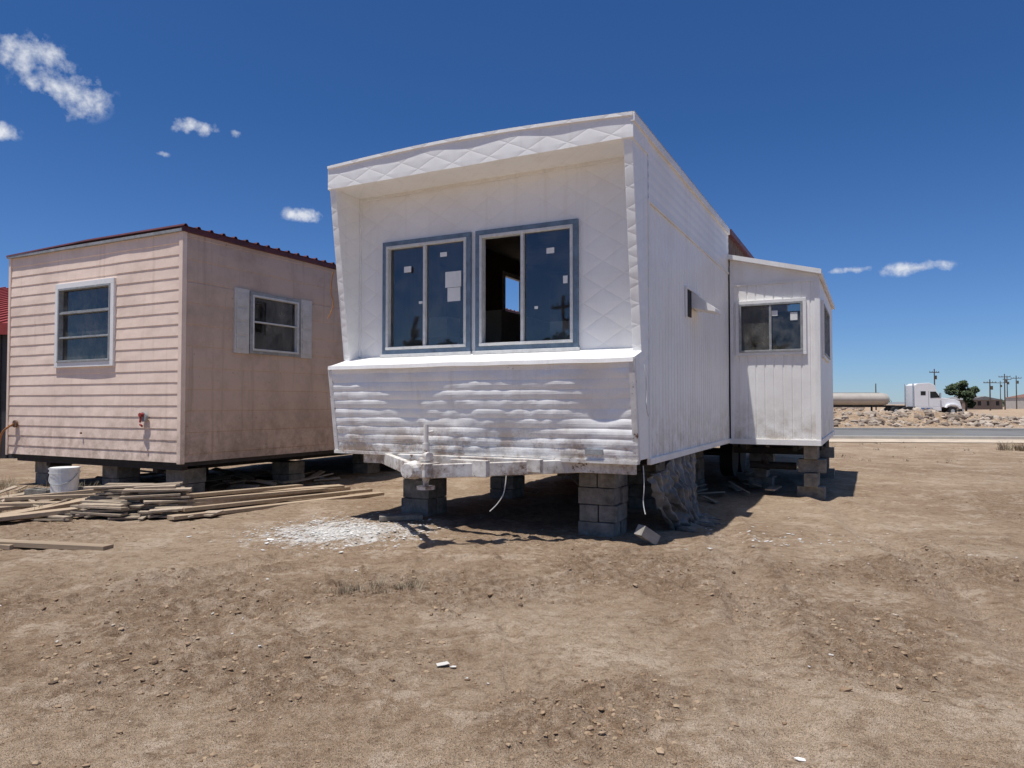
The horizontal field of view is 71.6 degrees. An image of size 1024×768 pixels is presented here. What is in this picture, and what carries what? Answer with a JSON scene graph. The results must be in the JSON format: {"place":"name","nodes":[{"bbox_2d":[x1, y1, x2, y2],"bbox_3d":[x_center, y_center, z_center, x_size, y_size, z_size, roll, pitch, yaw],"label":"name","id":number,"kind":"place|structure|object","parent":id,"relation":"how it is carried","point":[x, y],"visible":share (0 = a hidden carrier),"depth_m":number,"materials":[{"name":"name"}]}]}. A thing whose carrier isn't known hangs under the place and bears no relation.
{"place":"outdoors","nodes":[
{"label":"outdoors","id":0,"kind":"place"},
{"bbox_2d":[102,466,140,485],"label":"concrete block pier","id":1,"kind":"structure","parent":0,"point":[112,474],"depth_m":11.17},
{"bbox_2d":[12,450,333,466],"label":"floor","id":2,"kind":"structure","parent":0,"point":[174,464],"depth_m":10.99,"materials":[{"name":"metal"}]},
{"bbox_2d":[5,231,186,464],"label":"corner trim","id":3,"kind":"structure","parent":2,"relation":"on","point":[180,454],"depth_m":10.02,"materials":[{"name":"pink"}]},
{"bbox_2d":[8,232,178,462],"bbox_3d":[-6.556,-0.509,10.966,4.240,3.290,0.027,-1,-2,27],"label":"front lap siding","id":4,"kind":"object","parent":3,"relation":"attached to","point":[53,411],"visible":1,"depth_m":10.76,"materials":[{"name":"wood"}]},
{"bbox_2d":[12,420,81,433],"bbox_3d":[-7.445,0.684,11.342,1.825,0.195,0.030,-1,-2,27],"label":"pipe outlet","id":5,"kind":"object","parent":4,"relation":"attached to","point":[15,422],"visible":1,"depth_m":11.71,"materials":[{"name":"metal"}]},
{"bbox_2d":[0,424,13,445],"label":"drain hose","id":6,"kind":"object","parent":5,"relation":"attached to","point":[3,430],"visible":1,"depth_m":11.74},
{"bbox_2d":[56,283,109,362],"bbox_3d":[-6.609,-0.928,11.007,1.300,1.170,0.114,-1,-2,27],"label":"front window frame","id":7,"kind":"object","parent":4,"relation":"attached to","point":[60,304],"visible":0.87,"depth_m":11.12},
{"bbox_2d":[60,308,107,337],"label":"front window louvre rails","id":8,"kind":"object","parent":7,"relation":"attached to","point":[84,310],"visible":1,"depth_m":10.97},
{"bbox_2d":[63,286,108,359],"bbox_3d":[-6.598,-0.927,11.029,1.280,1.150,0.001,-1,-2,27],"label":"front window glass","id":9,"kind":"object","parent":7,"relation":"attached to","point":[94,323],"visible":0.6,"depth_m":11.05,"materials":[{"name":"glass"}]},
{"bbox_2d":[54,277,115,367],"bbox_3d":[-6.617,-0.928,10.991,1.460,1.330,0.050,-1,-2,27],"label":"front window trim","id":10,"kind":"structure","parent":4,"relation":"attached to","point":[112,282],"depth_m":10.81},
{"bbox_2d":[141,412,147,421],"bbox_3d":[-5.325,0.477,10.271,0.138,0.138,0.040,-1,-2,27],"label":"power inlet plate","id":11,"kind":"object","parent":4,"relation":"attached to","point":[144,418],"visible":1,"depth_m":10.24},
{"bbox_2d":[184,233,343,462],"bbox_3d":[-1.954,-0.386,15.372,0.026,3.290,12.000,-1,-2,27],"label":"side board siding","id":12,"kind":"object","parent":2,"relation":"on","point":[240,405],"visible":0.34,"depth_m":11.12,"materials":[{"name":"wood"}]},
{"bbox_2d":[233,287,311,358],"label":"side window shutters","id":13,"kind":"object","parent":12,"relation":"attached to","point":[241,323],"visible":1,"depth_m":11.01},
{"bbox_2d":[249,291,300,356],"bbox_3d":[-3.855,-0.952,11.580,0.040,0.970,1.090,-1,-2,27],"label":"side window trim","id":14,"kind":"structure","parent":12,"relation":"attached to","point":[251,324],"depth_m":11.30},
{"bbox_2d":[252,294,298,353],"bbox_3d":[-3.871,-0.952,11.588,0.104,0.880,1.000,-1,-2,27],"label":"side window frame","id":15,"kind":"object","parent":12,"relation":"attached to","point":[296,344],"visible":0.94,"depth_m":11.68,"materials":[{"name":"metal"}]},
{"bbox_2d":[254,298,294,351],"bbox_3d":[-3.889,-0.952,11.597,0.001,0.860,0.980,-1,-2,27],"label":"side window glass","id":16,"kind":"object","parent":15,"relation":"on","point":[273,337],"visible":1,"depth_m":11.61,"materials":[{"name":"glass"}]},
{"bbox_2d":[404,316,569,346],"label":"interior boxes","id":17,"kind":"object","parent":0,"point":[444,330],"visible":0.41,"depth_m":8.66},
{"bbox_2d":[0,404,1023,767],"bbox_3d":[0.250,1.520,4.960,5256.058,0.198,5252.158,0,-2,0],"label":"ground","id":18,"kind":"structure","parent":0,"point":[534,646],"depth_m":4.29,"materials":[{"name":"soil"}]},
{"bbox_2d":[0,335,16,457],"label":"walls","id":19,"kind":"structure","parent":18,"relation":"on","point":[3,389],"depth_m":18.50,"materials":[{"name":"metal"}]},
{"bbox_2d":[0,287,8,334],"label":"roof","id":20,"kind":"structure","parent":19,"relation":"on","point":[4,310],"depth_m":20.11,"materials":[{"name":"red metal"}]},
{"bbox_2d":[0,335,14,458],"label":"wall ribs","id":21,"kind":"object","parent":19,"relation":"attached to","point":[0,376],"depth_m":18.49,"materials":[{"name":"metal"}]},
{"bbox_2d":[35,462,71,483],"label":"concrete block pier","id":22,"kind":"structure","parent":18,"relation":"on","point":[42,473],"depth_m":11.86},
{"bbox_2d":[0,489,113,550],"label":"lumber stack","id":23,"kind":"object","parent":18,"relation":"on","point":[47,508],"visible":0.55,"depth_m":8.28,"materials":[{"name":"wood"}]},
{"bbox_2d":[48,466,80,492],"bbox_3d":[-6.250,1.335,9.917,0.390,0.345,0.390,0,-2,0],"label":"plastic bucket","id":24,"kind":"object","parent":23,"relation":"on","point":[64,478],"visible":0.99,"depth_m":9.78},
{"bbox_2d":[24,486,92,501],"bbox_3d":[-6.407,1.561,9.977,0.830,0.198,0.334,0,-2,-5],"label":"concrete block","id":25,"kind":"object","parent":18,"relation":"on","point":[32,491],"depth_m":9.90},
{"bbox_2d":[32,482,224,520],"bbox_3d":[-4.471,1.402,8.651,2.060,0.358,1.168,0,-2,0],"label":"scrap wood pile","id":26,"kind":"object","parent":18,"relation":"on","point":[115,501],"visible":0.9,"depth_m":8.43,"materials":[{"name":"wood"}]},
{"bbox_2d":[17,453,349,472],"bbox_3d":[-3.870,1.424,16.233,4.040,0.160,11.700,-1,-2,27],"label":"chassis","id":27,"kind":"object","parent":18,"relation":"on","point":[155,468],"visible":0.13,"depth_m":11.46,"materials":[{"name":"metal"}]},
{"bbox_2d":[166,466,205,492],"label":"concrete block pier","id":28,"kind":"structure","parent":18,"relation":"on","point":[194,478],"depth_m":10.46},
{"bbox_2d":[0,476,424,595],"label":"dry weeds","id":29,"kind":"object","parent":18,"relation":"on","point":[396,587],"visible":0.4,"depth_m":5.21,"materials":[{"name":"brown plant"}]},
{"bbox_2d":[153,484,383,519],"bbox_3d":[-3.425,1.530,9.841,1.325,0.274,3.391,-1,-2,35],"label":"lumber stack","id":30,"kind":"object","parent":18,"relation":"on","point":[241,500],"visible":0.84,"depth_m":9.40,"materials":[{"name":"wood"}]},
{"bbox_2d":[272,460,304,484],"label":"concrete block pier","id":31,"kind":"structure","parent":18,"relation":"on","point":[287,470],"depth_m":12.49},
{"bbox_2d":[353,454,379,472],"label":"concrete block pier","id":32,"kind":"structure","parent":18,"relation":"on","point":[360,465],"depth_m":14.58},
{"bbox_2d":[0,467,781,508],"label":"scrap debris","id":33,"kind":"object","parent":18,"relation":"on","point":[245,476],"visible":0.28,"depth_m":12.13,"materials":[{"name":"wood"}]},
{"bbox_2d":[379,513,422,520],"bbox_3d":[-1.299,1.554,8.300,0.500,0.060,0.200,0,-2,-11],"label":"concrete block","id":34,"kind":"object","parent":18,"relation":"on","point":[400,516],"depth_m":8.22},
{"bbox_2d":[401,477,446,515],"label":"concrete block pier","id":35,"kind":"structure","parent":18,"relation":"on","point":[426,502],"depth_m":8.61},
{"bbox_2d":[490,475,524,498],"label":"concrete block pier","id":36,"kind":"structure","parent":18,"relation":"on","point":[515,486],"depth_m":10.59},
{"bbox_2d":[0,497,1017,761],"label":"plaster debris","id":37,"kind":"object","parent":18,"relation":"on","point":[306,529],"visible":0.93,"depth_m":7.38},
{"bbox_2d":[562,474,578,478],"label":"concrete block pier","id":38,"kind":"structure","parent":18,"relation":"on","point":[568,477],"depth_m":13.09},
{"bbox_2d":[557,444,727,476],"bbox_3d":[2.653,1.134,13.647,3.460,0.425,13.400,-1,-2,27],"label":"chassis","id":39,"kind":"object","parent":38,"relation":"on","point":[713,451],"visible":0.07,"depth_m":10.83,"materials":[{"name":"metal"}]},
{"bbox_2d":[578,473,627,536],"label":"concrete block pier","id":40,"kind":"structure","parent":18,"relation":"on","point":[602,498],"depth_m":7.29,"materials":[{"name":"concrete"}]},
{"bbox_2d":[629,461,664,509],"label":"concrete block pier","id":41,"kind":"structure","parent":18,"relation":"on","point":[636,485],"depth_m":9.62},
{"bbox_2d":[634,524,660,544],"bbox_3d":[1.304,1.455,6.840,0.239,0.201,0.110,1,-2,-29],"label":"concrete block","id":42,"kind":"object","parent":18,"relation":"on","point":[646,534],"depth_m":6.80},
{"bbox_2d":[647,453,720,531],"bbox_3d":[2.070,1.193,8.056,0.560,0.785,2.000,-1,-2,27],"label":"plastic sheet","id":43,"kind":"object","parent":18,"relation":"on","point":[674,488],"visible":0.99,"depth_m":7.83,"materials":[{"name":"plastic"}]},
{"bbox_2d":[695,451,704,487],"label":"concrete block pier","id":44,"kind":"structure","parent":18,"relation":"on","point":[699,474],"depth_m":11.89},
{"bbox_2d":[748,444,774,487],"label":"concrete block pier","id":45,"kind":"structure","parent":18,"relation":"on","point":[763,478],"depth_m":11.97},
{"bbox_2d":[818,440,834,477],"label":"concrete block pier","id":46,"kind":"structure","parent":18,"relation":"on","point":[827,452],"depth_m":13.63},
{"bbox_2d":[733,443,825,469],"bbox_3d":[4.854,1.199,12.735,1.290,0.486,3.900,-1,-2,27],"label":"side room underframe","id":47,"kind":"object","parent":46,"relation":"on","point":[765,463],"visible":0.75,"depth_m":11.50,"materials":[{"name":"metal"}]},
{"bbox_2d":[833,383,963,412],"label":"semi truck","id":48,"kind":"object","parent":18,"relation":"on","point":[923,396],"visible":0.66,"depth_m":89.25,"materials":[{"name":"white paint"}]},
{"bbox_2d":[830,428,1023,439],"bbox_3d":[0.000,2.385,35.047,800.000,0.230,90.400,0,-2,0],"label":"kerb","id":49,"kind":"structure","parent":18,"relation":"on","point":[945,437],"depth_m":28.46,"materials":[{"name":"concrete"}]},
{"bbox_2d":[831,441,1023,462],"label":"dry grass","id":50,"kind":"structure","parent":18,"relation":"on","point":[1009,448],"depth_m":21.65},
{"bbox_2d":[833,407,1023,427],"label":"rubble pile","id":51,"kind":"object","parent":18,"relation":"on","point":[846,417],"visible":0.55,"depth_m":42.22,"materials":[{"name":"stone"}]},
{"bbox_2d":[943,380,979,410],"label":"shade tree","id":52,"kind":"object","parent":18,"relation":"on","point":[968,395],"visible":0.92,"depth_m":139.83,"materials":[{"name":"green plant"}]},
{"bbox_2d":[958,400,1002,409],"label":"walls","id":53,"kind":"structure","parent":18,"relation":"on","point":[983,406],"depth_m":176.18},
{"bbox_2d":[947,396,1000,399],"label":"roof","id":54,"kind":"structure","parent":53,"relation":"on","point":[978,398],"depth_m":176.29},
{"bbox_2d":[983,379,995,410],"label":"utility pole","id":55,"kind":"object","parent":18,"relation":"on","point":[990,387],"visible":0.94,"depth_m":149.96,"materials":[{"name":"brown wood"}]},
{"bbox_2d":[1004,374,1010,409],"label":"utility pole","id":56,"kind":"object","parent":18,"relation":"on","point":[1005,381],"visible":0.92,"depth_m":169.90,"materials":[{"name":"brown wood"}]},
{"bbox_2d":[1006,397,1023,408],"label":"walls","id":57,"kind":"structure","parent":18,"relation":"on","point":[1010,403],"depth_m":200.49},
{"bbox_2d":[1011,376,1018,408],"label":"utility pole","id":58,"kind":"object","parent":18,"relation":"on","point":[1017,382],"visible":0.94,"depth_m":189.89,"materials":[{"name":"grey wood"}]},
{"bbox_2d":[0,0,1023,401],"label":"sky","id":59,"kind":"structure","parent":0,"point":[877,146],"materials":[{"name":"blue"}]},
{"bbox_2d":[486,230,569,273],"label":"ceiling","id":60,"kind":"structure","parent":0,"point":[557,261],"depth_m":11.60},
{"bbox_2d":[330,111,729,228],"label":"roof","id":61,"kind":"structure","parent":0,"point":[584,117],"depth_m":7.54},
{"bbox_2d":[327,111,647,198],"bbox_3d":[-0.398,-2.439,7.706,3.684,0.326,0.530,-1,-2,27],"label":"front roof overhang fascia","id":62,"kind":"object","parent":61,"relation":"attached to","point":[498,153],"visible":0.91,"depth_m":7.43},
{"bbox_2d":[719,443,745,475],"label":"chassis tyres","id":63,"kind":"object","parent":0,"point":[732,463],"visible":0.34,"depth_m":12.93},
{"bbox_2d":[797,446,826,500],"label":"concrete block pier","id":64,"kind":"structure","parent":0,"point":[811,465],"depth_m":10.72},
{"bbox_2d":[829,439,1023,442],"bbox_3d":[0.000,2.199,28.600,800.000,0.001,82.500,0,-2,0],"label":"pavement","id":65,"kind":"structure","parent":0,"point":[937,440],"depth_m":27.12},
{"bbox_2d":[834,430,1023,435],"bbox_3d":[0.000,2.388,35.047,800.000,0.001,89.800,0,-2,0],"label":"road","id":66,"kind":"structure","parent":0,"point":[919,433],"depth_m":33.71,"materials":[{"name":"asphalt"}]},
{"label":"side room floor","id":67,"kind":"structure","parent":0,"visible":0},
{"bbox_2d":[730,266,834,445],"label":"side room trim","id":68,"kind":"structure","parent":67,"relation":"on","point":[818,441],"depth_m":10.69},
{"bbox_2d":[733,281,815,439],"bbox_3d":[3.985,-0.358,10.813,1.270,2.400,0.019,-1,-2,27],"label":"side room front","id":69,"kind":"object","parent":68,"relation":"attached to","point":[774,396],"visible":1,"depth_m":10.78,"materials":[{"name":"white paint"}]},
{"bbox_2d":[735,297,806,355],"bbox_3d":[3.939,-0.863,10.825,1.018,0.850,0.036,-1,-2,27],"label":"side room window trim","id":70,"kind":"structure","parent":69,"relation":"attached to","point":[802,299],"depth_m":10.79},
{"bbox_2d":[739,301,802,352],"bbox_3d":[3.947,-0.863,10.841,0.918,0.750,0.099,-1,-2,27],"label":"side room window frame","id":71,"kind":"object","parent":69,"relation":"attached to","point":[770,325],"visible":1,"depth_m":10.81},
{"bbox_2d":[741,303,800,350],"bbox_3d":[3.951,-0.862,10.849,0.898,0.730,0.018,-1,-2,27],"label":"side room window glass","id":72,"kind":"object","parent":71,"relation":"attached to","point":[755,329],"visible":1,"depth_m":10.87,"materials":[{"name":"glass"}]},
{"bbox_2d":[771,310,796,319],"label":"side room stickers","id":73,"kind":"object","parent":71,"relation":"attached to","point":[793,315],"visible":1,"depth_m":10.70,"materials":[{"name":"paper"}]},
{"bbox_2d":[819,279,833,438],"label":"side room outer wall","id":74,"kind":"structure","parent":68,"relation":"attached to","point":[827,423],"depth_m":12.21,"materials":[{"name":"metal"}]},
{"bbox_2d":[821,300,829,362],"bbox_3d":[5.286,-0.852,11.957,0.035,0.910,1.660,-1,-2,27],"label":"side room window outer trim","id":75,"kind":"structure","parent":74,"relation":"attached to","point":[825,358],"depth_m":11.22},
{"bbox_2d":[824,304,830,359],"bbox_3d":[5.270,-0.851,11.965,0.099,0.810,1.560,-1,-2,27],"label":"side room window outer frame","id":76,"kind":"object","parent":74,"relation":"attached to","point":[827,332],"visible":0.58,"depth_m":11.95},
{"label":"floor","id":77,"kind":"structure","parent":0,"visible":0},
{"bbox_2d":[330,189,358,362],"bbox_3d":[-1.980,-0.853,8.489,0.090,3.260,0.520,-1,-2,27],"label":"cheek","id":78,"kind":"object","parent":77,"relation":"on","point":[345,213],"visible":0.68,"depth_m":8.46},
{"bbox_2d":[328,272,333,318],"bbox_3d":[-2.138,-1.050,8.414,0.093,0.556,0.049,-1,-2,27],"label":"loose wire","id":79,"kind":"object","parent":78,"relation":"attached to","point":[331,295],"visible":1,"depth_m":8.41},
{"bbox_2d":[328,358,640,464],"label":"nose corner trim","id":80,"kind":"structure","parent":77,"relation":"on","point":[634,402],"depth_m":6.89,"materials":[{"name":"white metal"}]},
{"bbox_2d":[332,362,637,460],"bbox_3d":[-0.468,0.274,7.490,3.670,0.950,0.152,-1,-2,27],"label":"ribbed front","id":81,"kind":"object","parent":80,"relation":"attached to","point":[573,411],"visible":1,"depth_m":7.36,"materials":[{"name":"white metal"}]},
{"bbox_2d":[328,348,638,369],"bbox_3d":[-0.403,-0.262,7.635,3.660,0.170,0.472,-1,-2,27],"label":"sill ledge","id":82,"kind":"object","parent":81,"relation":"on","point":[587,356],"visible":0.97,"depth_m":7.42,"materials":[{"name":"white metal"}]},
{"bbox_2d":[380,347,580,357],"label":"window sills","id":83,"kind":"structure","parent":82,"relation":"on","point":[487,352],"depth_m":7.77,"materials":[{"name":"metal"}]},
{"bbox_2d":[361,160,632,357],"bbox_3d":[-0.300,-1.286,7.866,3.480,1.990,0.011,-1,-2,27],"label":"front window wall","id":84,"kind":"structure","parent":82,"relation":"on","point":[592,198],"depth_m":7.57,"materials":[{"name":"paint"}]},
{"bbox_2d":[382,232,471,354],"bbox_3d":[-0.996,-1.022,8.190,1.210,1.340,0.035,-1,-2,27],"label":"front window left trim","id":85,"kind":"structure","parent":84,"relation":"attached to","point":[468,236],"depth_m":8.06,"materials":[{"name":"blue paint"}]},
{"bbox_2d":[385,237,465,349],"bbox_3d":[-0.988,-1.021,8.206,1.100,1.230,0.099,-1,-2,27],"label":"front window left frame","id":86,"kind":"object","parent":85,"relation":"attached to","point":[389,274],"visible":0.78,"depth_m":8.20,"materials":[{"name":"metal"}]},
{"bbox_2d":[404,247,567,308],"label":"window stickers","id":87,"kind":"object","parent":86,"relation":"attached to","point":[452,278],"depth_m":8.03,"materials":[{"name":"paper"}]},
{"bbox_2d":[358,156,623,357],"bbox_3d":[-0.305,-1.309,7.857,3.480,1.935,0.024,-1,-2,27],"label":"wall moulding","id":88,"kind":"object","parent":84,"relation":"attached to","point":[459,185],"depth_m":8.18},
{"bbox_2d":[479,224,572,345],"bbox_3d":[0.150,-1.037,7.631,1.110,1.230,0.099,-1,-2,27],"label":"front window right frame","id":89,"kind":"object","parent":84,"relation":"attached to","point":[522,234],"visible":0.82,"depth_m":7.63,"materials":[{"name":"metal"}]},
{"bbox_2d":[475,218,578,350],"bbox_3d":[0.142,-1.038,7.615,1.220,1.340,0.036,-1,-2,27],"label":"front window right trim","id":90,"kind":"structure","parent":84,"relation":"attached to","point":[575,223],"depth_m":7.51,"materials":[{"name":"blue paint"}]},
{"bbox_2d":[585,449,602,454],"bbox_3d":[0.796,0.657,6.876,0.180,0.050,0.030,-1,-2,27],"label":"marker plate","id":91,"kind":"object","parent":81,"relation":"on","point":[594,451],"visible":1,"depth_m":6.86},
{"bbox_2d":[643,466,645,513],"bbox_3d":[1.251,1.004,6.715,0.016,0.453,0.058,0,-2,-15],"label":"cable","id":92,"kind":"object","parent":80,"relation":"hanging from","point":[644,489],"visible":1,"depth_m":6.72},
{"bbox_2d":[364,454,636,478],"bbox_3d":[-0.502,0.818,7.063,3.250,0.178,1.350,-1,-2,27],"label":"hitch tongue","id":93,"kind":"object","parent":77,"relation":"on","point":[409,466],"visible":0.89,"depth_m":6.90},
{"bbox_2d":[417,425,434,489],"bbox_3d":[-0.825,0.701,6.827,0.180,0.620,0.193,1,-2,-21],"label":"hitch jack","id":94,"kind":"object","parent":93,"relation":"on","point":[427,455],"visible":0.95,"depth_m":6.80,"materials":[{"name":"white metal"}]},
{"bbox_2d":[485,310,549,342],"bbox_3d":[0.114,-0.155,11.828,0.600,1.850,2.400,-1,-2,27],"label":"interior counter","id":95,"kind":"object","parent":77,"relation":"on","point":[502,326],"visible":0.21,"depth_m":10.91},
{"bbox_2d":[519,282,519,313],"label":"wall","id":96,"kind":"structure","parent":77,"relation":"on","point":[519,297],"depth_m":12.80,"materials":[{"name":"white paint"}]},
{"bbox_2d":[392,242,549,346],"bbox_3d":[1.203,-0.649,14.709,0.001,3.000,13.500,-1,-2,27],"label":"lining","id":97,"kind":"object","parent":96,"relation":"attached to","point":[407,307],"visible":0.11,"depth_m":10.30,"materials":[{"name":"brown wood"}]},
{"bbox_2d":[504,274,519,310],"bbox_3d":[0.023,-1.524,12.400,0.076,0.680,0.770,-1,-2,27],"label":"window frame","id":98,"kind":"object","parent":97,"relation":"attached to","point":[511,277],"visible":0.27,"depth_m":12.07,"materials":[{"name":"metal"}]},
{"bbox_2d":[502,270,519,309],"bbox_3d":[0.039,-1.525,12.392,0.012,0.780,0.870,-1,-2,27],"label":"window trim","id":99,"kind":"structure","parent":98,"relation":"attached to","point":[508,273],"depth_m":12.02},
{"bbox_2d":[550,272,569,321],"bbox_3d":[2.310,-0.677,13.019,3.480,2.960,0.080,-1,-2,27],"label":"partition","id":100,"kind":"object","parent":77,"relation":"on","point":[559,300],"visible":0.05,"depth_m":13.71,"materials":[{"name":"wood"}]},
{"bbox_2d":[623,138,648,459],"bbox_3d":[1.207,-0.898,6.880,0.090,3.260,0.520,-1,-2,27],"label":"cheek","id":101,"kind":"object","parent":77,"relation":"on","point":[636,168],"visible":0.84,"depth_m":6.84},
{"bbox_2d":[644,364,648,416],"bbox_3d":[1.299,0.063,6.843,0.034,0.506,0.121,-1,-2,27],"label":"side cable","id":102,"kind":"object","parent":101,"relation":"attached to","point":[646,390],"visible":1,"depth_m":6.81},
{"bbox_2d":[631,112,730,464],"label":"side trim","id":103,"kind":"structure","parent":77,"relation":"on","point":[658,146],"depth_m":7.67,"materials":[{"name":"metal"}]},
{"bbox_2d":[648,141,728,271],"bbox_3d":[2.380,-2.116,9.135,0.009,0.660,4.500,-1,-2,27],"label":"siding panel","id":104,"kind":"object","parent":103,"relation":"attached to","point":[672,196],"depth_m":8.48,"materials":[{"name":"white paint"}]},
{"bbox_2d":[650,204,729,457],"bbox_3d":[2.373,-0.486,9.092,0.022,2.600,4.500,-1,-2,27],"label":"wall ribbed","id":105,"kind":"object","parent":103,"relation":"attached to","point":[689,382],"depth_m":8.44,"materials":[{"name":"white paint"}]},
{"bbox_2d":[687,289,691,317],"bbox_3d":[2.125,-0.979,8.638,0.066,0.320,0.240,-1,-2,27],"label":"side vent opening","id":106,"kind":"object","parent":105,"relation":"in","point":[689,302],"visible":0.5,"depth_m":8.63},
{"bbox_2d":[685,286,721,316],"bbox_3d":[2.366,-0.979,8.745,0.300,0.365,0.710,-1,-2,27],"label":"side vent hood","id":107,"kind":"object","parent":105,"relation":"attached to","point":[699,304],"visible":1,"depth_m":8.69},
{"bbox_2d":[728,237,745,431],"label":"wall","id":108,"kind":"structure","parent":77,"relation":"on","point":[733,248],"depth_m":11.29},
{"bbox_2d":[728,229,753,257],"bbox_3d":[5.431,-2.278,15.151,0.074,0.080,8.980,-1,-2,27],"label":"roof edge","id":109,"kind":"object","parent":108,"relation":"attached to","point":[735,239],"visible":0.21,"depth_m":11.93,"materials":[{"name":"red metal"}]},
{"bbox_2d":[727,254,834,309],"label":"side room roof","id":110,"kind":"structure","parent":108,"relation":"attached to","point":[818,271],"depth_m":10.82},
{"bbox_2d":[730,260,817,282],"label":"side room front gable","id":111,"kind":"structure","parent":110,"relation":"attached to","point":[743,272],"depth_m":10.93,"materials":[{"name":"white paint"}]},
{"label":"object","id":112,"kind":"object","parent":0,"visible":0},
{"bbox_2d":[6,223,518,311],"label":"roof","id":113,"kind":"structure","parent":112,"relation":"on","point":[122,235],"depth_m":10.87,"materials":[{"name":"red metal"}]},
{"bbox_2d":[6,228,181,258],"bbox_3d":[-6.569,-2.154,10.998,4.310,0.040,0.055,-1,-2,27],"label":"roof edge front","id":114,"kind":"object","parent":113,"relation":"attached to","point":[158,233],"visible":1,"depth_m":10.87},
{"bbox_2d":[179,225,518,313],"bbox_3d":[-1.950,-2.049,15.394,0.090,0.075,12.040,-1,-2,27],"label":"roof edge side","id":115,"kind":"object","parent":113,"relation":"attached to","point":[199,232],"visible":0.36,"depth_m":11.17,"materials":[{"name":"red metal"}]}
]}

